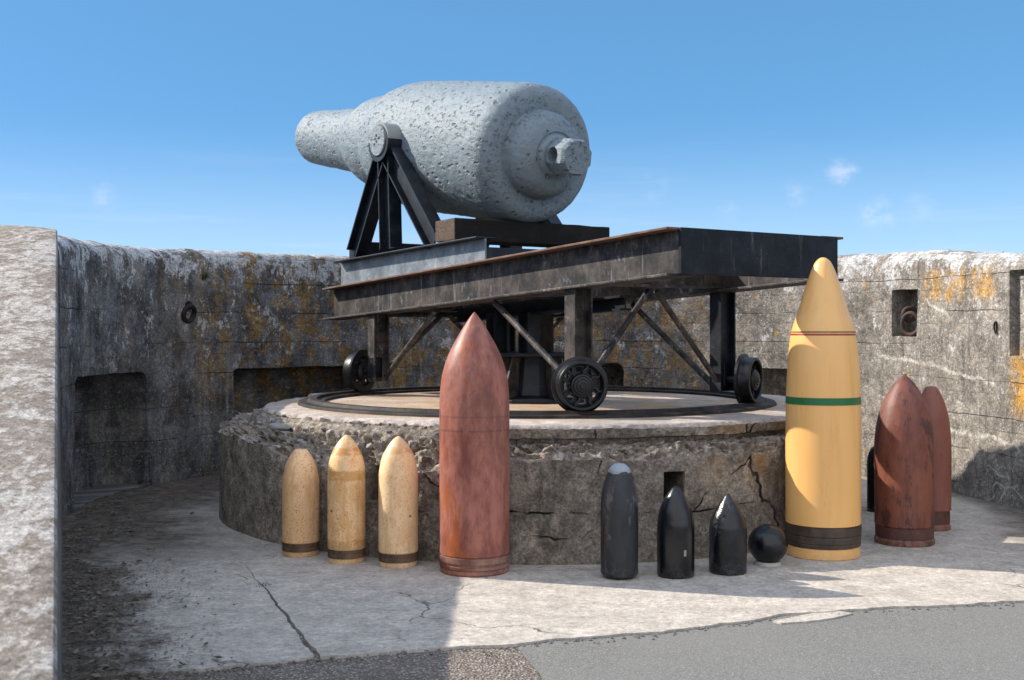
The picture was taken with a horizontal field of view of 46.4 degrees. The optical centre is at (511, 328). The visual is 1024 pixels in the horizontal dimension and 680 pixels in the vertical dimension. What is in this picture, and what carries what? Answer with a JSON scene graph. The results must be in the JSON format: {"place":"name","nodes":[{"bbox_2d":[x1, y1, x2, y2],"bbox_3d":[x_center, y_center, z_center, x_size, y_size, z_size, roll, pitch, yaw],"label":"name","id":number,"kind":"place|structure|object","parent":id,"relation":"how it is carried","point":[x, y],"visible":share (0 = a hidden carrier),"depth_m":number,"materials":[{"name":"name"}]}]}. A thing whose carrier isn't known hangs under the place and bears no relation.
{"place":"outdoors","nodes":[
{"label":"outdoors","id":0,"kind":"place"},
{"bbox_2d":[62,474,313,679],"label":"concrete floor","id":1,"kind":"structure","parent":0,"point":[274,638],"depth_m":7.17,"materials":[{"name":"grey concrete"}]},
{"bbox_2d":[62,490,268,679],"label":"leaf litter","id":2,"kind":"object","parent":1,"relation":"on","point":[75,651],"visible":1,"depth_m":6.78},
{"bbox_2d":[110,633,541,679],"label":"aggregate path","id":3,"kind":"structure","parent":0,"point":[509,663],"depth_m":5.65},
{"bbox_2d":[0,0,1023,255],"label":"sky","id":4,"kind":"structure","parent":0,"point":[879,126],"materials":[{"name":"blue"}]},
{"bbox_2d":[209,475,1023,659],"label":"concrete floor","id":5,"kind":"structure","parent":0,"point":[973,556],"depth_m":7.26,"materials":[{"name":"grey concrete"}]},
{"bbox_2d":[282,449,318,557],"bbox_3d":[-1.494,1.228,8.450,0.261,0.745,0.261,0,0,0],"label":"artillery shell","id":6,"kind":"object","parent":5,"relation":"on","point":[300,508],"visible":1,"depth_m":8.34,"materials":[{"name":"beige paint"}]},
{"bbox_2d":[327,435,365,564],"bbox_3d":[-1.136,1.166,8.200,0.259,0.868,0.259,0,0,0],"label":"artillery shell","id":7,"kind":"object","parent":5,"relation":"on","point":[346,508],"visible":1,"depth_m":8.09,"materials":[{"name":"beige paint"}]},
{"bbox_2d":[378,436,417,568],"bbox_3d":[-0.768,1.165,8.070,0.267,0.869,0.267,0,0,0],"label":"artillery shell","id":8,"kind":"object","parent":5,"relation":"on","point":[398,506],"visible":1,"depth_m":7.96,"materials":[{"name":"beige paint"}]},
{"bbox_2d":[439,312,509,576],"bbox_3d":[-0.248,0.747,7.890,0.468,1.707,0.468,0,0,0],"label":"artillery shell","id":9,"kind":"object","parent":5,"relation":"on","point":[474,469],"visible":1,"depth_m":7.70,"materials":[{"name":"red paint"}]},
{"bbox_2d":[219,391,785,564],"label":"gun platform","id":10,"kind":"structure","parent":5,"relation":"on","point":[559,468],"depth_m":8.43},
{"bbox_2d":[268,423,291,430],"bbox_3d":[-1.793,0.767,9.225,0.176,0.071,0.119,0,0,16],"label":"stone","id":11,"kind":"object","parent":10,"relation":"in","point":[280,426],"visible":0.9,"depth_m":9.19,"materials":[{"name":"grey stone"}]},
{"bbox_2d":[298,385,776,418],"bbox_3d":[0.220,0.642,10.870,4.278,0.057,4.276,0,0,0],"label":"racer rail","id":12,"kind":"object","parent":10,"relation":"on","point":[318,402],"visible":0.69,"depth_m":9.36,"materials":[{"name":"metal"}]},
{"bbox_2d":[322,227,842,410],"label":"traversing platform","id":13,"kind":"structure","parent":12,"relation":"on","point":[575,287],"depth_m":9.66,"materials":[{"name":"black metal"}]},
{"bbox_2d":[333,122,561,285],"bbox_3d":[-0.415,-1.218,11.817,1.645,1.584,2.780,0,0,-34],"label":"gun carriage","id":14,"kind":"object","parent":13,"relation":"on","point":[393,181],"visible":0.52,"depth_m":11.58,"materials":[{"name":"grey metal"}]},
{"bbox_2d":[436,218,609,247],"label":"timber beam","id":15,"kind":"structure","parent":14,"relation":"on","point":[523,234],"depth_m":10.91,"materials":[{"name":"black wood"}]},
{"bbox_2d":[295,81,591,222],"bbox_3d":[-0.917,-1.809,12.539,1.662,1.690,5.336,0,0,-34],"label":"cannon","id":16,"kind":"object","parent":15,"relation":"on","point":[508,151],"visible":0.91,"depth_m":10.90,"materials":[{"name":"grey paint"}]},
{"bbox_2d":[486,312,592,403],"bbox_3d":[0.220,0.260,10.870,1.040,0.800,1.040,0,0,-34],"label":"pivot pedestal","id":17,"kind":"object","parent":10,"relation":"on","point":[530,369],"visible":0.59,"depth_m":10.61,"materials":[{"name":"black paint"}]},
{"bbox_2d":[57,235,1023,520],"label":"parapet wall","id":18,"kind":"structure","parent":5,"relation":"on","point":[155,389],"depth_m":12.51,"materials":[{"name":"concrete"}]},
{"bbox_2d":[181,301,196,322],"bbox_3d":[-3.426,-0.169,12.659,0.109,0.239,0.216,0,0,26],"label":"mooring ring","id":19,"kind":"object","parent":18,"relation":"hanging from","point":[189,305],"visible":1,"depth_m":12.63,"materials":[{"name":"metal"}]},
{"bbox_2d":[900,306,917,336],"bbox_3d":[4.175,-0.069,12.447,0.221,0.329,0.309,0,0,31],"label":"iron shackle","id":20,"kind":"object","parent":18,"relation":"hanging from","point":[912,311],"visible":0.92,"depth_m":12.38,"materials":[{"name":"metal"}]},
{"bbox_2d":[993,321,997,333],"bbox_3d":[4.413,-0.008,10.905,0.018,0.118,0.045,0,0,-11],"label":"iron staple","id":21,"kind":"object","parent":18,"relation":"attached to","point":[995,322],"visible":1,"depth_m":10.89,"materials":[{"name":"brown metal"}]},
{"bbox_2d":[600,463,637,579],"bbox_3d":[0.690,1.233,7.670,0.242,0.734,0.242,0,0,0],"label":"artillery shell","id":22,"kind":"object","parent":5,"relation":"on","point":[619,527],"visible":1,"depth_m":7.57,"materials":[{"name":"grey metal"}]},
{"bbox_2d":[657,486,694,578],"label":"artillery shell","id":23,"kind":"object","parent":5,"relation":"on","point":[675,541],"visible":1,"depth_m":7.62,"materials":[{"name":"black paint"}]},
{"bbox_2d":[709,494,746,575],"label":"artillery shell","id":24,"kind":"object","parent":5,"relation":"on","point":[727,541],"visible":1,"depth_m":7.73,"materials":[{"name":"black paint"}]},
{"bbox_2d":[755,560,780,566],"bbox_3d":[1.733,1.589,8.090,0.170,0.022,0.170,0,0,0],"label":"support ring","id":25,"kind":"object","parent":5,"relation":"on","point":[775,564],"visible":0.75,"depth_m":8.02,"materials":[{"name":"white paint"}]},
{"bbox_2d":[748,524,787,562],"bbox_3d":[1.733,1.459,8.091,0.267,0.266,0.267,0,0,0],"label":"cannonball","id":26,"kind":"object","parent":5,"relation":"on","point":[767,543],"visible":1,"depth_m":8.00,"materials":[{"name":"black metal"}]},
{"bbox_2d":[785,257,861,560],"bbox_3d":[2.200,0.550,8.450,0.524,2.100,0.524,0,0,0],"label":"artillery shell","id":27,"kind":"object","parent":5,"relation":"on","point":[823,461],"visible":0.99,"depth_m":8.24,"materials":[{"name":"yellow paint"}]},
{"bbox_2d":[867,446,873,511],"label":"artillery shell","id":28,"kind":"object","parent":5,"relation":"on","point":[870,482],"visible":0.18,"depth_m":10.40,"materials":[{"name":"black paint"}]},
{"bbox_2d":[874,375,934,547],"bbox_3d":[2.930,0.975,8.920,0.435,1.250,0.436,0,0,0],"label":"artillery shell","id":29,"kind":"object","parent":5,"relation":"on","point":[904,476],"visible":1,"depth_m":8.75,"materials":[{"name":"red paint"}]},
{"bbox_2d":[922,386,951,531],"bbox_3d":[3.345,1.032,9.530,0.306,1.137,0.305,0,0,0],"label":"artillery shell","id":30,"kind":"object","parent":5,"relation":"on","point":[933,398],"visible":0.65,"depth_m":9.40,"materials":[{"name":"red paint"}]},
{"bbox_2d":[518,602,1023,679],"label":"asphalt path","id":31,"kind":"structure","parent":0,"point":[975,642],"depth_m":5.95,"materials":[{"name":"grey asphalt"}]},
{"bbox_2d":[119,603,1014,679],"bbox_3d":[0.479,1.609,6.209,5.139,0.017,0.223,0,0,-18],"label":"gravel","id":32,"kind":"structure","parent":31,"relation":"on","point":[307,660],"depth_m":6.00,"materials":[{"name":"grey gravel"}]},
{"bbox_2d":[773,611,851,624],"bbox_3d":[1.674,1.627,6.632,0.502,0.046,0.145,0,0,-34],"label":"concrete edge","id":33,"kind":"object","parent":31,"relation":"on","point":[814,617],"visible":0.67,"depth_m":6.62,"materials":[{"name":"grey concrete"}]},
{"label":"ground","id":34,"kind":"structure","parent":0,"visible":0},
{"bbox_2d":[0,225,61,679],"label":"wing wall","id":35,"kind":"structure","parent":34,"relation":"on","point":[30,552],"depth_m":4.81,"materials":[{"name":"concrete"}]}
]}

